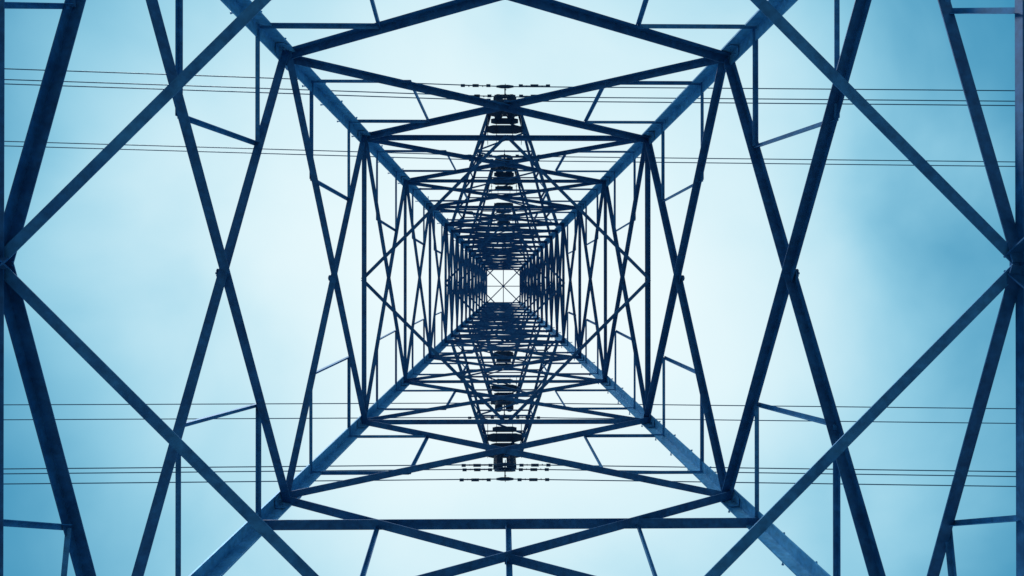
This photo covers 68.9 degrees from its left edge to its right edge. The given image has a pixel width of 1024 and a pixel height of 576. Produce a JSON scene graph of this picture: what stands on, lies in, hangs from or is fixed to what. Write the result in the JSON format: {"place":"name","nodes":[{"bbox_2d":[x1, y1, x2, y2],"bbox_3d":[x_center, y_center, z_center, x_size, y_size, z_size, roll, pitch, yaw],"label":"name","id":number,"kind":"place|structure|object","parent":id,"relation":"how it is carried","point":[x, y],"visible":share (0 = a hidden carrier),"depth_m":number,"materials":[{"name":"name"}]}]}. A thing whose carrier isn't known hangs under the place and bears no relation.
{"place":"outdoors","nodes":[
{"label":"outdoors","id":0,"kind":"place"},
{"bbox_2d":[3,0,1015,575],"label":"sky","id":1,"kind":"structure","parent":0,"point":[887,263],"materials":[{"name":"blue"}]},
{"bbox_3d":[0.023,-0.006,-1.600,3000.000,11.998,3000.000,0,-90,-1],"label":"ground","id":2,"kind":"structure","parent":0,"visible":0},
{"bbox_2d":[0,0,1023,575],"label":"transmission tower","id":3,"kind":"structure","parent":2,"relation":"on","point":[538,274],"depth_m":11.19,"materials":[{"name":"blue metal"}]},
{"bbox_2d":[4,145,1014,166],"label":"power line","id":4,"kind":"object","parent":3,"relation":"attached to","point":[541,161],"visible":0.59,"depth_m":26.51,"materials":[{"name":"metal"}]},
{"bbox_2d":[4,141,1014,161],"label":"power line","id":5,"kind":"object","parent":3,"relation":"attached to","point":[495,155],"visible":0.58,"depth_m":26.50,"materials":[{"name":"metal"}]},
{"bbox_2d":[5,83,1014,105],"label":"power line","id":6,"kind":"object","parent":3,"relation":"attached to","point":[495,100],"visible":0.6,"depth_m":21.36,"materials":[{"name":"metal"}]},
{"bbox_2d":[5,79,1014,101],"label":"power line","id":7,"kind":"object","parent":3,"relation":"attached to","point":[515,96],"visible":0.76,"depth_m":21.69,"materials":[{"name":"metal"}]},
{"bbox_2d":[4,464,1015,471],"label":"power line","id":8,"kind":"object","parent":3,"relation":"attached to","point":[514,464],"visible":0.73,"depth_m":21.32,"materials":[{"name":"metal"}]},
{"bbox_2d":[4,479,1015,486],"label":"power line","id":9,"kind":"object","parent":3,"relation":"attached to","point":[514,479],"visible":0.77,"depth_m":21.31,"materials":[{"name":"metal"}]},
{"bbox_2d":[5,68,1014,90],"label":"power line","id":10,"kind":"object","parent":3,"relation":"attached to","point":[529,86],"visible":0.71,"depth_m":21.32,"materials":[{"name":"metal"}]},
{"bbox_2d":[4,402,1015,408],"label":"power line","id":11,"kind":"object","parent":3,"relation":"attached to","point":[511,402],"visible":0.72,"depth_m":26.48,"materials":[{"name":"metal"}]},
{"bbox_2d":[4,417,1015,423],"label":"power line","id":12,"kind":"object","parent":3,"relation":"attached to","point":[515,417],"visible":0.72,"depth_m":26.49,"materials":[{"name":"metal"}]},
{"bbox_2d":[4,469,1015,476],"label":"power line","id":13,"kind":"object","parent":3,"relation":"attached to","point":[493,469],"visible":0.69,"depth_m":21.61,"materials":[{"name":"metal"}]}
]}

